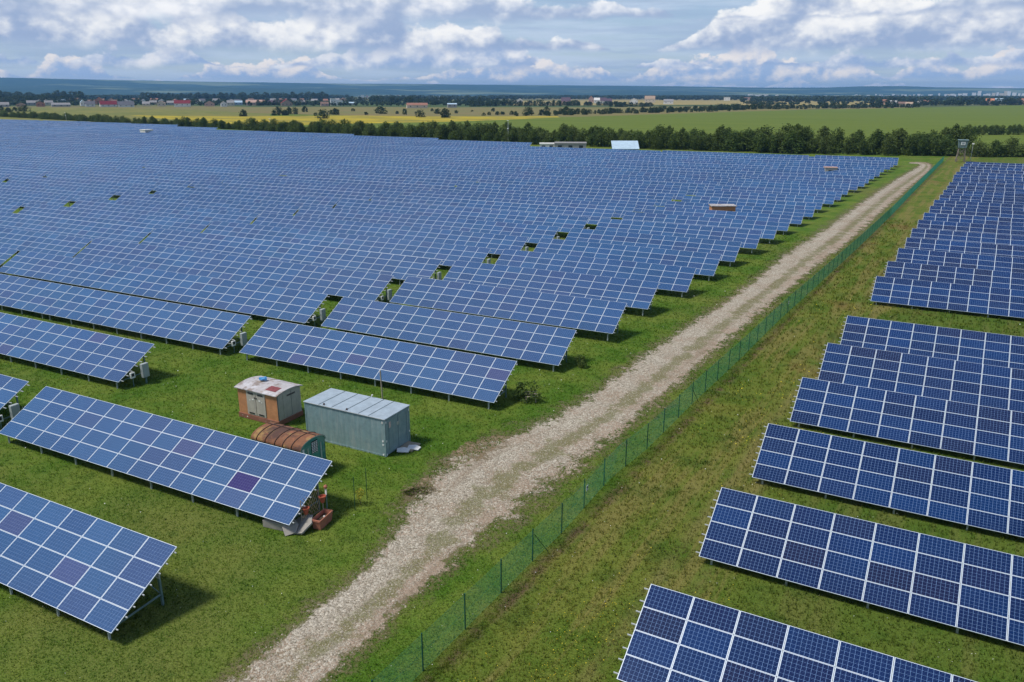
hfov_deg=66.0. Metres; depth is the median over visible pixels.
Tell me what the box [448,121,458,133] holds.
deciduous tree
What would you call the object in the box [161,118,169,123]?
deciduous tree
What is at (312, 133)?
solar table
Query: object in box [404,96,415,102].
garden tree
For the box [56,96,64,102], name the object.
garden tree
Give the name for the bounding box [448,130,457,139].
deciduous tree
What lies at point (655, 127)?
deciduous tree
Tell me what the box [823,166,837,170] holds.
kiosk
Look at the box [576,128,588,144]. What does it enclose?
deciduous tree
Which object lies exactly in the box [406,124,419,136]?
deciduous tree
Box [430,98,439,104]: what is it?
garden tree
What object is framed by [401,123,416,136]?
deciduous tree
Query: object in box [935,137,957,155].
deciduous tree
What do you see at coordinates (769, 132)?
deciduous tree
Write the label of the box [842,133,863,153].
deciduous tree
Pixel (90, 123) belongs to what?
solar table
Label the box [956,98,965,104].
garden tree
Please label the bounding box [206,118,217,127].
deciduous tree
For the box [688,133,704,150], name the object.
deciduous tree
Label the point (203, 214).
solar table
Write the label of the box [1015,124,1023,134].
hedge tree
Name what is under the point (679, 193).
solar table
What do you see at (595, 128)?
deciduous tree
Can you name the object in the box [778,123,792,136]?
deciduous tree
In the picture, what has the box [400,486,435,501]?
soil
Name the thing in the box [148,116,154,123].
deciduous tree
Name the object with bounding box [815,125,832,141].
deciduous tree
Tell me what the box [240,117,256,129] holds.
deciduous tree
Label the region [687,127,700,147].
deciduous tree
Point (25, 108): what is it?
shrub
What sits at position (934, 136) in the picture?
deciduous tree
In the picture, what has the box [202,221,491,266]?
solar table
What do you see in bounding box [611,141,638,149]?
open shed
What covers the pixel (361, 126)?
deciduous tree
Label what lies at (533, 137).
deciduous tree
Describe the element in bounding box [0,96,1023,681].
ground
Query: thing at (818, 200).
solar table
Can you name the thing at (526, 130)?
deciduous tree
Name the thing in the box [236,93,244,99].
garden tree
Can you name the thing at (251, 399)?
door
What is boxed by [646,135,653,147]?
deciduous tree
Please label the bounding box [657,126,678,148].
deciduous tree
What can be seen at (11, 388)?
solar table
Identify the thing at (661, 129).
deciduous tree
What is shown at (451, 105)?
house
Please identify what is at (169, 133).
solar table
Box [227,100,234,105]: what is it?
house
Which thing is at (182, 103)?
house
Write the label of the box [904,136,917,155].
deciduous tree
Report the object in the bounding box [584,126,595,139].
deciduous tree
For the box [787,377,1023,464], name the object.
solar table
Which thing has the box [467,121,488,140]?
deciduous tree
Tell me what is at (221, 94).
garden tree
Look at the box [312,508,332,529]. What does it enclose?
planter box
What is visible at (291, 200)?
solar table
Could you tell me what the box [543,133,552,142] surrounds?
deciduous tree
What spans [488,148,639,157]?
solar table
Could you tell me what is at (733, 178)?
solar table
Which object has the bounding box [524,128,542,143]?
deciduous tree
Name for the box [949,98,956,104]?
garden tree
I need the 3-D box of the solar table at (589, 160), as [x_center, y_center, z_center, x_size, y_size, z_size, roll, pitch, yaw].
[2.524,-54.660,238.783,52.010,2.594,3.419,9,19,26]
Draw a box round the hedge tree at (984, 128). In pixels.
[980,125,988,134]
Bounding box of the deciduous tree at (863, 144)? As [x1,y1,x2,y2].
[857,140,866,154]
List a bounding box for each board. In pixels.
[397,447,409,452]
[407,445,420,450]
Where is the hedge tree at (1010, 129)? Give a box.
[1006,125,1012,134]
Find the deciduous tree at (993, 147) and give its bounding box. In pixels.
[986,139,1006,156]
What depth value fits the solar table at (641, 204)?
148.72 m
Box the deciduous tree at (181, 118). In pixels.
[178,116,189,126]
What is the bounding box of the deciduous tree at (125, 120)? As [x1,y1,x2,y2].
[122,118,130,122]
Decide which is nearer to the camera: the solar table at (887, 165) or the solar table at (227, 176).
the solar table at (227, 176)
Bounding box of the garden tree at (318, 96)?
[312,93,320,99]
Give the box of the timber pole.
[379,370,382,398]
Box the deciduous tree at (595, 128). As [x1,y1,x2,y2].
[586,124,604,144]
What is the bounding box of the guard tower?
[955,139,970,161]
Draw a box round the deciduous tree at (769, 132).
[743,124,776,151]
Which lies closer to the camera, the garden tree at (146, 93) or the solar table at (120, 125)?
the solar table at (120, 125)
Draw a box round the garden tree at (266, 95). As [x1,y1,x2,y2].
[260,92,270,99]
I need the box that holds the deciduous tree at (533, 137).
[528,130,536,144]
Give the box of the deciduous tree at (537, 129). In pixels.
[535,126,545,135]
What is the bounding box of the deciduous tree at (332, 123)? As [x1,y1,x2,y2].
[326,119,337,129]
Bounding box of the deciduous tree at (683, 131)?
[678,127,689,148]
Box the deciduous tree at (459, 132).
[456,128,463,139]
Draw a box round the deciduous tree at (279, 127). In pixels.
[276,122,286,131]
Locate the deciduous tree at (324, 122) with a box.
[315,118,329,126]
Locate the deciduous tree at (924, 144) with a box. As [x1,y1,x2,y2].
[916,137,928,155]
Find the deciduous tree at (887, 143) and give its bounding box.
[881,135,897,155]
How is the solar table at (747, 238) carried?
on the ground at (916, 204)
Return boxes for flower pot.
[302,506,309,517]
[318,494,325,508]
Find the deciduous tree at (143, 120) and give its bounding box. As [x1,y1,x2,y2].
[140,116,147,123]
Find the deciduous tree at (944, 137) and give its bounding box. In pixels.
[937,135,954,154]
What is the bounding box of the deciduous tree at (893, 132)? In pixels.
[881,129,914,147]
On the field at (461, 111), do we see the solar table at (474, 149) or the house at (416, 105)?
the house at (416, 105)
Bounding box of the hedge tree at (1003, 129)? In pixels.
[998,125,1007,134]
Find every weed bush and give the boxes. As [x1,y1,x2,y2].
[511,380,543,402]
[574,354,586,367]
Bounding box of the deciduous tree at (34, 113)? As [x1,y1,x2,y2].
[28,111,38,118]
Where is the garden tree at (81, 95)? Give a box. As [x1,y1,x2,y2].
[74,91,87,99]
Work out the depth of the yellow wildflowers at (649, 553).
33.00 m
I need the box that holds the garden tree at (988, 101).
[984,99,994,104]
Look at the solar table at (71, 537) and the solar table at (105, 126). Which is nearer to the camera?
the solar table at (71, 537)
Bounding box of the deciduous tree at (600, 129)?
[593,126,606,139]
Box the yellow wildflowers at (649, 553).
[460,299,887,681]
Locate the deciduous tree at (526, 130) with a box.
[522,122,533,134]
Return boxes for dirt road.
[214,162,932,681]
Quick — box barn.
[554,142,586,147]
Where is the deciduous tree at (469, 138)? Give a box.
[463,128,474,140]
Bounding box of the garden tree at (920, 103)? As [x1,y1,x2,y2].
[914,99,925,105]
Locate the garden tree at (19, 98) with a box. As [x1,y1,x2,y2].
[11,95,23,100]
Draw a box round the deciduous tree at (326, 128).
[322,125,329,132]
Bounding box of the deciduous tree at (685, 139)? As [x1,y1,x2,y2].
[682,133,691,149]
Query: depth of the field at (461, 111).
1018.90 m
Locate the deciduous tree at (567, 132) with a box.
[557,124,574,140]
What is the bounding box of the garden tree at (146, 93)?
[143,92,155,98]
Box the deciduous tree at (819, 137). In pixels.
[814,135,823,152]
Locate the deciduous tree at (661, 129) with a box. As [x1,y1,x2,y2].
[646,124,669,148]
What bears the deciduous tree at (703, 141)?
on the field at (910, 121)
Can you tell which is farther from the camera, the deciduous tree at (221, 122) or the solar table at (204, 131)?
the deciduous tree at (221, 122)
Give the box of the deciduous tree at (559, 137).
[554,131,566,141]
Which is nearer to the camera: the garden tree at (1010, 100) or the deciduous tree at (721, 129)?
the deciduous tree at (721, 129)
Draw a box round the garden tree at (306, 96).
[303,91,311,99]
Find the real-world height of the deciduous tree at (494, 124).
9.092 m
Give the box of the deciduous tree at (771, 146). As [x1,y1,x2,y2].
[765,134,777,152]
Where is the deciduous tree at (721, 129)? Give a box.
[711,124,728,149]
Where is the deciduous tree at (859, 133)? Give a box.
[854,129,866,142]
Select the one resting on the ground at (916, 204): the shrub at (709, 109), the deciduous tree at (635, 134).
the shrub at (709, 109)
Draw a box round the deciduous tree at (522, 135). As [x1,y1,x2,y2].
[518,132,527,141]
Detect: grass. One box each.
[422,219,1023,681]
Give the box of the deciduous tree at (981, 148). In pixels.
[966,140,994,156]
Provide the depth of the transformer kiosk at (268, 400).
51.49 m
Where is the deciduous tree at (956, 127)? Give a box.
[950,123,965,146]
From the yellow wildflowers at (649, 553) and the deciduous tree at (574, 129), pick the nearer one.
the yellow wildflowers at (649, 553)
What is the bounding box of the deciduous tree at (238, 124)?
[234,120,244,129]
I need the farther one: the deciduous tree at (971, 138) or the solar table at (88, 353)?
the deciduous tree at (971, 138)
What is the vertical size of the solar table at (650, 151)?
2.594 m
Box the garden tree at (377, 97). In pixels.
[372,96,382,102]
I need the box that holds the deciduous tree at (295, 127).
[289,124,297,131]
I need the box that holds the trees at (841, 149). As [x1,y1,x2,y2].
[0,114,1023,156]
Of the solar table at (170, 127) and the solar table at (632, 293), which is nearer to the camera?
the solar table at (632, 293)
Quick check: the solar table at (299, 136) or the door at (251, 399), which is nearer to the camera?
the door at (251, 399)
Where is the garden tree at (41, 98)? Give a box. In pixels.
[39,95,46,101]
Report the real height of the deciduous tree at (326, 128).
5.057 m
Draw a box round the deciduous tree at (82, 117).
[78,114,87,120]
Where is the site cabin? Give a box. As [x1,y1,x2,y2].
[539,143,554,146]
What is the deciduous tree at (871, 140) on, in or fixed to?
on the ground at (916, 204)
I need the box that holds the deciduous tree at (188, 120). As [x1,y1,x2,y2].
[184,117,192,126]
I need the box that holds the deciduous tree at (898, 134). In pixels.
[891,128,907,153]
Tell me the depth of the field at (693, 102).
1986.61 m
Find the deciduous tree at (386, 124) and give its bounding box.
[381,121,393,136]
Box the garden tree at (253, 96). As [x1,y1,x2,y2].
[247,93,255,98]
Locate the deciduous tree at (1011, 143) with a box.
[1000,136,1023,156]
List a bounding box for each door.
[246,390,256,415]
[255,393,266,417]
[282,387,299,417]
[385,415,397,453]
[397,408,408,446]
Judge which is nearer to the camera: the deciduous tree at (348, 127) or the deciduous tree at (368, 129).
the deciduous tree at (368, 129)
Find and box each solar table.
[0,122,35,123]
[0,160,116,173]
[0,164,83,176]
[0,168,48,180]
[0,174,10,181]
[0,182,116,201]
[0,191,73,207]
[0,201,23,212]
[0,212,152,243]
[0,227,92,256]
[0,247,17,264]
[0,250,155,295]
[0,274,72,317]
[0,312,155,388]
[0,374,29,419]
[0,386,332,524]
[0,483,176,639]
[3,121,45,122]
[6,175,155,195]
[16,121,60,122]
[17,203,211,232]
[22,124,76,126]
[36,123,88,125]
[43,286,250,354]
[47,172,191,190]
[52,154,172,167]
[53,123,104,124]
[61,122,118,124]
[71,197,258,224]
[74,238,227,276]
[80,125,131,126]
[81,152,199,164]
[83,122,120,123]
[88,169,225,186]
[95,124,148,126]
[107,124,164,125]
[107,151,223,160]
[116,167,255,182]
[116,192,300,218]
[121,123,176,125]
[122,127,190,130]
[132,270,328,324]
[135,132,208,135]
[136,126,203,129]
[140,228,283,259]
[146,164,282,178]
[149,126,216,129]
[154,186,338,210]
[167,130,239,134]
[181,130,253,132]
[194,181,373,204]
[196,129,267,131]
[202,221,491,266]
[207,255,394,301]
[224,178,403,199]
[226,133,313,138]
[239,133,327,136]
[239,319,517,408]
[252,213,528,257]
[254,132,340,135]
[258,175,432,194]
[268,131,353,135]
[269,242,443,284]
[287,171,457,190]
[294,206,559,246]
[311,149,428,157]
[313,136,413,142]
[313,167,479,185]
[321,297,576,371]
[328,136,426,141]
[334,199,589,235]
[336,165,503,181]
[342,135,438,139]
[360,163,521,177]
[371,193,615,224]
[376,160,539,174]
[380,144,485,151]
[390,276,627,340]
[391,143,498,149]
[399,158,558,172]
[402,189,636,217]
[405,142,509,147]
[414,156,574,168]
[421,140,520,146]
[430,139,530,145]
[432,155,588,166]
[432,186,657,211]
[443,260,659,315]
[448,153,601,164]
[457,181,673,205]
[462,152,614,162]
[476,149,626,159]
[478,177,688,199]
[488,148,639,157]
[495,249,696,296]
[502,147,649,154]
[503,174,705,195]
[515,146,660,152]
[523,172,717,189]
[533,238,721,280]
[540,169,729,185]
[559,166,743,182]
[565,228,741,264]
[576,164,753,178]
[590,162,761,174]
[595,218,761,252]
[602,159,771,172]
[613,584,975,681]
[617,158,780,169]
[622,211,778,242]
[628,155,786,165]
[641,153,795,165]
[643,206,791,234]
[652,152,801,160]
[662,150,808,160]
[664,201,804,226]
[681,196,816,217]
[696,190,824,212]
[696,487,1023,645]
[713,186,835,206]
[726,183,842,200]
[736,178,849,195]
[749,423,1023,537]
[750,175,858,190]
[761,172,865,187]
[769,170,869,184]
[777,166,875,179]
[787,164,880,177]
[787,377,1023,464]
[793,160,884,173]
[802,158,891,171]
[808,156,894,166]
[815,155,898,166]
[815,343,1023,411]
[838,316,1023,369]
[870,276,1023,317]
[883,261,1023,293]
[896,248,1023,275]
[904,237,1023,257]
[910,228,1023,245]
[917,220,1023,235]
[922,213,1023,226]
[929,206,1023,218]
[933,200,1023,210]
[938,195,1023,204]
[942,190,1023,198]
[947,186,1023,193]
[949,182,1023,188]
[952,175,1023,181]
[953,178,1023,185]
[956,172,1023,177]
[960,169,1023,174]
[961,167,1023,170]
[963,164,1023,168]
[966,162,1023,165]
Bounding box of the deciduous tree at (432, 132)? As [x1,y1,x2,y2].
[427,129,435,137]
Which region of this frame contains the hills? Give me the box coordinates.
[0,78,1023,96]
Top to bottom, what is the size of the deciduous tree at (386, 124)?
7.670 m
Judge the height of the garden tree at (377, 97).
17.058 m
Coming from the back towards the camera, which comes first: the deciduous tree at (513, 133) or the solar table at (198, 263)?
the deciduous tree at (513, 133)
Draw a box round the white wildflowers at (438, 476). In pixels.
[22,304,975,680]
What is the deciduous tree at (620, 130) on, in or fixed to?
on the field at (910, 121)
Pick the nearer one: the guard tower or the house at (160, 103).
the guard tower
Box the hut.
[251,422,325,458]
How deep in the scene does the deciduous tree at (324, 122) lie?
419.67 m
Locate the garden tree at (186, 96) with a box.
[182,93,190,99]
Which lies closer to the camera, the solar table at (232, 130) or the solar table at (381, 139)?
the solar table at (381, 139)
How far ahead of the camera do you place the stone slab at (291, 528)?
38.48 m
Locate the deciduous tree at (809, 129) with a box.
[804,125,815,144]
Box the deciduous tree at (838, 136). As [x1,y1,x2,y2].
[831,127,848,151]
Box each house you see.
[0,102,8,106]
[26,100,36,104]
[36,102,44,106]
[44,100,53,104]
[51,103,70,106]
[85,101,94,106]
[95,97,102,103]
[99,100,116,106]
[117,101,133,106]
[142,101,150,105]
[157,101,165,105]
[174,100,190,106]
[204,101,214,105]
[220,101,226,106]
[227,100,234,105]
[234,101,242,104]
[246,100,262,104]
[281,99,292,105]
[320,102,328,105]
[406,103,427,107]
[447,103,456,107]
[561,97,570,101]
[630,98,637,103]
[645,96,654,102]
[663,99,673,103]
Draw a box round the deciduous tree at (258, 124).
[253,123,261,130]
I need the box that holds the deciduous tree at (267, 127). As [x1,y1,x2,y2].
[263,123,272,131]
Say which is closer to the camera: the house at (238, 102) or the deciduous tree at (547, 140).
the deciduous tree at (547, 140)
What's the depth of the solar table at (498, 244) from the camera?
111.29 m
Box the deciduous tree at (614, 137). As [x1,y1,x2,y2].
[609,131,618,146]
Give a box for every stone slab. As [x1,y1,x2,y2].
[282,519,298,535]
[294,514,312,534]
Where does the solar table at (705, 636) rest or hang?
on the ground at (916, 204)
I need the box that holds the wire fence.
[371,157,943,681]
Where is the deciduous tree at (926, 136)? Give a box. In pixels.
[923,133,933,154]
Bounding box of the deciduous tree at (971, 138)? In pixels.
[954,123,983,150]
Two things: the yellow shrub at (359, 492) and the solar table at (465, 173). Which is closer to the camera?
the yellow shrub at (359, 492)
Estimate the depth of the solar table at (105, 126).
455.33 m
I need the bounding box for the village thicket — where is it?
[9,98,1018,105]
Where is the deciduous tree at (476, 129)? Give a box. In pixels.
[470,126,481,140]
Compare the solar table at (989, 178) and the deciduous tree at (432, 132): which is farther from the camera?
the deciduous tree at (432, 132)
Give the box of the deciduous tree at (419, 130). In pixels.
[412,125,425,137]
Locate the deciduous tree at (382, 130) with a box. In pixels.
[377,125,387,135]
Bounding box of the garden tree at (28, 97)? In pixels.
[24,96,34,101]
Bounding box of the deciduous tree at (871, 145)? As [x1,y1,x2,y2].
[860,140,878,154]
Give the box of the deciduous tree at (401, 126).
[396,123,404,130]
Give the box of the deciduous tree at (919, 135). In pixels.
[898,131,932,154]
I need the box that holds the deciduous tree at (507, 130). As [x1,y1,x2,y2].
[503,125,511,135]
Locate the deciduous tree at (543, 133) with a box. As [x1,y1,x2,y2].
[538,129,553,142]
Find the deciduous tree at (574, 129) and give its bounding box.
[569,125,580,139]
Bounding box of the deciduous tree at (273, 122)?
[266,118,277,130]
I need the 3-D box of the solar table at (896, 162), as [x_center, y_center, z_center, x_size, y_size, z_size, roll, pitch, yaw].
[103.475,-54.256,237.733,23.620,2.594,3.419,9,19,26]
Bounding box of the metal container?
[303,388,410,456]
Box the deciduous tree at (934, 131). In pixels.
[922,129,940,138]
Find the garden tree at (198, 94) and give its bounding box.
[194,92,201,98]
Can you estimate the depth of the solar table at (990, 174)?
190.63 m
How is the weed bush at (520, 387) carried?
on the ground at (916, 204)
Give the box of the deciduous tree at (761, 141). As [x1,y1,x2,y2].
[752,132,770,152]
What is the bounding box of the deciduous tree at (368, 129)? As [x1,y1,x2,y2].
[362,124,375,135]
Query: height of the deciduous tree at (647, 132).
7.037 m
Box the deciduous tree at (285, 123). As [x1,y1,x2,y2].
[278,121,288,131]
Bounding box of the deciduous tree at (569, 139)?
[566,134,571,141]
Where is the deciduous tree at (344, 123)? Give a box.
[335,118,351,133]
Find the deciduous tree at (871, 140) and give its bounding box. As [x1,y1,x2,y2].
[865,136,878,149]
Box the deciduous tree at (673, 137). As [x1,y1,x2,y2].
[666,133,680,149]
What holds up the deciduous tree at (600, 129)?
on the field at (910, 121)
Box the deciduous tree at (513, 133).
[506,126,517,141]
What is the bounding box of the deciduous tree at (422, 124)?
[417,122,429,137]
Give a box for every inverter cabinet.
[0,403,19,429]
[129,362,149,385]
[231,332,246,352]
[312,308,325,326]
[381,289,391,302]
[431,272,441,279]
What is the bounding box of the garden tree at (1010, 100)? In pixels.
[1005,98,1015,104]
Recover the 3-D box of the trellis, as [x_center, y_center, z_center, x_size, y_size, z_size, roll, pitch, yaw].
[-10.065,8.364,39.335,0.035,1.556,1.335,9,19,26]
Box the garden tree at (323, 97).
[321,93,329,100]
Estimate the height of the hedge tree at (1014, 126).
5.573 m
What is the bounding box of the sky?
[0,0,1023,87]
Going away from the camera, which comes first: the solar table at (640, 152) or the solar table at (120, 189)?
the solar table at (120, 189)
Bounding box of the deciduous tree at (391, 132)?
[387,125,396,136]
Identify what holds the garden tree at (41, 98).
on the ground at (916, 204)
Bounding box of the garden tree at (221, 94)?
[215,92,226,99]
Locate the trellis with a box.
[300,489,319,521]
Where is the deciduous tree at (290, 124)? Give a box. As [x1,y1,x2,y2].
[286,121,296,131]
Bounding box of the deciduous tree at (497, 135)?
[493,132,500,141]
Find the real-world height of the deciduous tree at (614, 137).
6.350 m
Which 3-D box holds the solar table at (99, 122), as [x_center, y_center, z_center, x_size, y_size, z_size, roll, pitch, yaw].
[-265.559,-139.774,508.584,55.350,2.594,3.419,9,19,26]
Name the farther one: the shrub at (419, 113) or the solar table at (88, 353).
the shrub at (419, 113)
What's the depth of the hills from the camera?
7711.03 m
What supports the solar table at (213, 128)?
on the ground at (916, 204)
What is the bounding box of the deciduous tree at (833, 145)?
[821,138,841,152]
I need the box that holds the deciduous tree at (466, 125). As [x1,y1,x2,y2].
[461,120,473,137]
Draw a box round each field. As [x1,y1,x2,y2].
[0,108,269,121]
[4,105,827,116]
[131,115,557,124]
[303,105,1023,152]
[514,100,739,104]
[736,101,874,104]
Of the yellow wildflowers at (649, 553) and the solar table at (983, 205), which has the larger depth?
the solar table at (983, 205)
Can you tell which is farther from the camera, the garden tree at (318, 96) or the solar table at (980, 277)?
the garden tree at (318, 96)
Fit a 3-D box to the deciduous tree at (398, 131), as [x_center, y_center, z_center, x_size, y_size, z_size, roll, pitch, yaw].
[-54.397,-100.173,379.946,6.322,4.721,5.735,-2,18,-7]
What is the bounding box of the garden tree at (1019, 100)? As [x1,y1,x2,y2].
[1014,98,1023,104]
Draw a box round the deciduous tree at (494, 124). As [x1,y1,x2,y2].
[488,121,499,137]
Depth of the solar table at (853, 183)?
177.87 m
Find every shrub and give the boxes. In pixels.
[21,105,30,110]
[238,109,247,115]
[289,106,298,113]
[301,106,307,111]
[314,109,331,118]
[330,108,338,114]
[355,487,364,504]
[375,106,387,113]
[416,110,424,116]
[440,108,450,117]
[469,100,476,106]
[522,106,532,113]
[562,106,570,111]
[603,108,611,113]
[639,107,645,111]
[647,107,654,112]
[705,106,713,111]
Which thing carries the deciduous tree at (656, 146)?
on the field at (910, 121)
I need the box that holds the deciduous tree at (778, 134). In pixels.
[769,130,789,152]
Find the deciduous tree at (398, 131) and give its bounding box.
[394,128,403,136]
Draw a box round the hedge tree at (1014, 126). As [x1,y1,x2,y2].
[1010,124,1018,133]
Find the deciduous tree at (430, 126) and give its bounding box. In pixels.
[424,119,438,137]
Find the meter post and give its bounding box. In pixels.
[323,485,327,508]
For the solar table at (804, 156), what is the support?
on the ground at (916, 204)
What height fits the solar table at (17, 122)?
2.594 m
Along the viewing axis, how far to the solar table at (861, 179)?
185.24 m
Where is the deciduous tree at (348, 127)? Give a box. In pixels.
[341,124,351,133]
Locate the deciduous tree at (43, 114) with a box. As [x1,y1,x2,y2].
[39,111,47,118]
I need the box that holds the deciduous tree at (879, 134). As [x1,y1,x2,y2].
[871,128,886,152]
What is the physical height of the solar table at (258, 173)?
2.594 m
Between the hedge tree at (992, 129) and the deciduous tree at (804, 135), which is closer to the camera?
the deciduous tree at (804, 135)
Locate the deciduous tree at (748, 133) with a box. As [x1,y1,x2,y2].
[737,127,759,150]
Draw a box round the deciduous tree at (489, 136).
[481,131,494,140]
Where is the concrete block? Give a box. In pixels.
[262,518,288,530]
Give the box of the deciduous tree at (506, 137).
[503,131,512,141]
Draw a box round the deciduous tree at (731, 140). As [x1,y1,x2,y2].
[719,129,747,151]
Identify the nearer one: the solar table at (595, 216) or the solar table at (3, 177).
the solar table at (595, 216)
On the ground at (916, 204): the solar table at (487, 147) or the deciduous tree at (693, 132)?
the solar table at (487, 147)
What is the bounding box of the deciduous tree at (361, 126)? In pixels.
[356,120,366,134]
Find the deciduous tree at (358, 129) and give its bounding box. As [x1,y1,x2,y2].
[348,125,361,135]
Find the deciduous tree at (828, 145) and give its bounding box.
[818,135,835,153]
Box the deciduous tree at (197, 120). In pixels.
[192,117,200,126]
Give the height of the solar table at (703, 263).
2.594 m
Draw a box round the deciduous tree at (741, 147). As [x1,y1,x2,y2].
[735,134,743,150]
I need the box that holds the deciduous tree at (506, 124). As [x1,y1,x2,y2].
[499,121,513,136]
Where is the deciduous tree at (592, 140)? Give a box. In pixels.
[587,133,596,146]
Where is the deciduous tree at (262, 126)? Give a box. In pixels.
[259,122,266,130]
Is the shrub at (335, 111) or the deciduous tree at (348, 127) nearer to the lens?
the deciduous tree at (348, 127)
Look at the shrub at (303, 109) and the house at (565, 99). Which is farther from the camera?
the house at (565, 99)
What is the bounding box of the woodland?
[5,94,1023,101]
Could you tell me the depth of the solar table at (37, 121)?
525.85 m
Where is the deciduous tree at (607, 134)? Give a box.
[601,127,618,146]
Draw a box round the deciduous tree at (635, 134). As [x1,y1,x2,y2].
[629,130,647,147]
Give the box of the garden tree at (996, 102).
[992,98,1000,105]
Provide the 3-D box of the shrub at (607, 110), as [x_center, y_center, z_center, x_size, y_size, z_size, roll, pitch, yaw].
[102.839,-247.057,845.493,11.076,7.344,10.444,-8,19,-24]
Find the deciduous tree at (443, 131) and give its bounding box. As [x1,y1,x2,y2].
[438,124,450,139]
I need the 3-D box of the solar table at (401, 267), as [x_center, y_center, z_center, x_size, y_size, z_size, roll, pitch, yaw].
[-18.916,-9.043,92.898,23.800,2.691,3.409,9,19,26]
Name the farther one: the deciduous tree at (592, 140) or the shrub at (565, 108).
the shrub at (565, 108)
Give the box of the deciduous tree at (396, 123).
[391,121,400,127]
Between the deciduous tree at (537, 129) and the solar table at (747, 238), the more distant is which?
the deciduous tree at (537, 129)
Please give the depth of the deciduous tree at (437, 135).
363.39 m
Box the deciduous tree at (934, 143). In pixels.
[930,139,943,155]
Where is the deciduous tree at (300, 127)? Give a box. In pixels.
[297,122,304,131]
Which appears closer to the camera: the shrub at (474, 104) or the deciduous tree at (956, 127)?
the deciduous tree at (956, 127)
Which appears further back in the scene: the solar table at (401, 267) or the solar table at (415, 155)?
the solar table at (415, 155)
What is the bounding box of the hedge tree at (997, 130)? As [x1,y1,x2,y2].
[988,124,1002,134]
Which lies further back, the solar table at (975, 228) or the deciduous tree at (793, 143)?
the deciduous tree at (793, 143)
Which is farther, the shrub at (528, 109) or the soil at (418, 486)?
the shrub at (528, 109)
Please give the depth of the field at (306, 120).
677.57 m
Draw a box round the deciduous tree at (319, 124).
[313,121,323,132]
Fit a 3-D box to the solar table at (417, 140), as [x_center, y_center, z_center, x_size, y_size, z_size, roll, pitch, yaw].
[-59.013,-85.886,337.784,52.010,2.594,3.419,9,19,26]
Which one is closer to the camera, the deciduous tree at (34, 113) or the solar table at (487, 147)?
the solar table at (487, 147)
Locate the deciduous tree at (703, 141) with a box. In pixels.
[694,133,711,149]
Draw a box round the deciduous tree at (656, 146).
[649,136,663,149]
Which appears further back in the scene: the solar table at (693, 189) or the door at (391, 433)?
the solar table at (693, 189)
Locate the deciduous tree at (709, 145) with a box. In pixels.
[698,133,719,150]
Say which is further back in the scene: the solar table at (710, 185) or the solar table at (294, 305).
the solar table at (710, 185)
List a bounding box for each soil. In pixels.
[400,472,446,495]
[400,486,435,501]
[443,435,511,467]
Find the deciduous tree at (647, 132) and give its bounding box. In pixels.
[643,130,650,147]
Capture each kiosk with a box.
[139,129,152,132]
[234,376,302,424]
[708,204,736,210]
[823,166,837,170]
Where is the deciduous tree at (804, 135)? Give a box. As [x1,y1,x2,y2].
[782,124,816,152]
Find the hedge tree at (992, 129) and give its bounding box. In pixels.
[986,125,995,134]
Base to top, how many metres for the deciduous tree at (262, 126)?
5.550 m
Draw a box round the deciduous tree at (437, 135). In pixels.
[434,129,441,139]
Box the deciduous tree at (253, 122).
[250,118,257,128]
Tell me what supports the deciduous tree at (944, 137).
on the ground at (916, 204)
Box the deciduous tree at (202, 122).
[197,118,207,126]
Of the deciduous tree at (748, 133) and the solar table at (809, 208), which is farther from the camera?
the deciduous tree at (748, 133)
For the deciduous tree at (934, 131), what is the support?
on the field at (910, 121)
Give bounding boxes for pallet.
[399,441,420,451]
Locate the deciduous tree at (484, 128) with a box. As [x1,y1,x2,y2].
[475,123,495,140]
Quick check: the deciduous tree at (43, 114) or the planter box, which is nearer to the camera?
the planter box
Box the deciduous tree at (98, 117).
[95,114,100,121]
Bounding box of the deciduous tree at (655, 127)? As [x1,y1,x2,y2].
[646,124,667,137]
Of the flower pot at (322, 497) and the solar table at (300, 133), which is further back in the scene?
the solar table at (300, 133)
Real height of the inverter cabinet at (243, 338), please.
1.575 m
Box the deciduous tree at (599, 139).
[591,132,607,146]
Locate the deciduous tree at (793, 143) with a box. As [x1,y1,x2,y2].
[779,129,805,153]
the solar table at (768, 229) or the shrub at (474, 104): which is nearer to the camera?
the solar table at (768, 229)
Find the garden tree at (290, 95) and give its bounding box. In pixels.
[287,91,295,98]
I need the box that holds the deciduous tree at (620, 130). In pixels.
[616,128,628,135]
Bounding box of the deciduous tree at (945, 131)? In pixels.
[938,127,953,136]
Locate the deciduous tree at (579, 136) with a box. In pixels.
[575,132,584,141]
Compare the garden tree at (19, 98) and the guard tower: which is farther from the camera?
the garden tree at (19, 98)
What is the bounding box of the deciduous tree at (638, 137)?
[633,133,645,148]
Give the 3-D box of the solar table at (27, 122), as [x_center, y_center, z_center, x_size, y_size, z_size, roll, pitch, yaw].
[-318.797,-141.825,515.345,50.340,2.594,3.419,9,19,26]
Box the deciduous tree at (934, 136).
[923,132,942,143]
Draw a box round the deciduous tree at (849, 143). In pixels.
[844,140,854,153]
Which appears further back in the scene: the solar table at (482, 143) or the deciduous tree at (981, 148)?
the solar table at (482, 143)
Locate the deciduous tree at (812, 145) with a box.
[805,138,818,152]
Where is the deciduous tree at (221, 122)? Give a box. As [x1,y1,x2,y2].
[218,120,224,128]
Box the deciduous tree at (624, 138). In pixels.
[618,133,629,140]

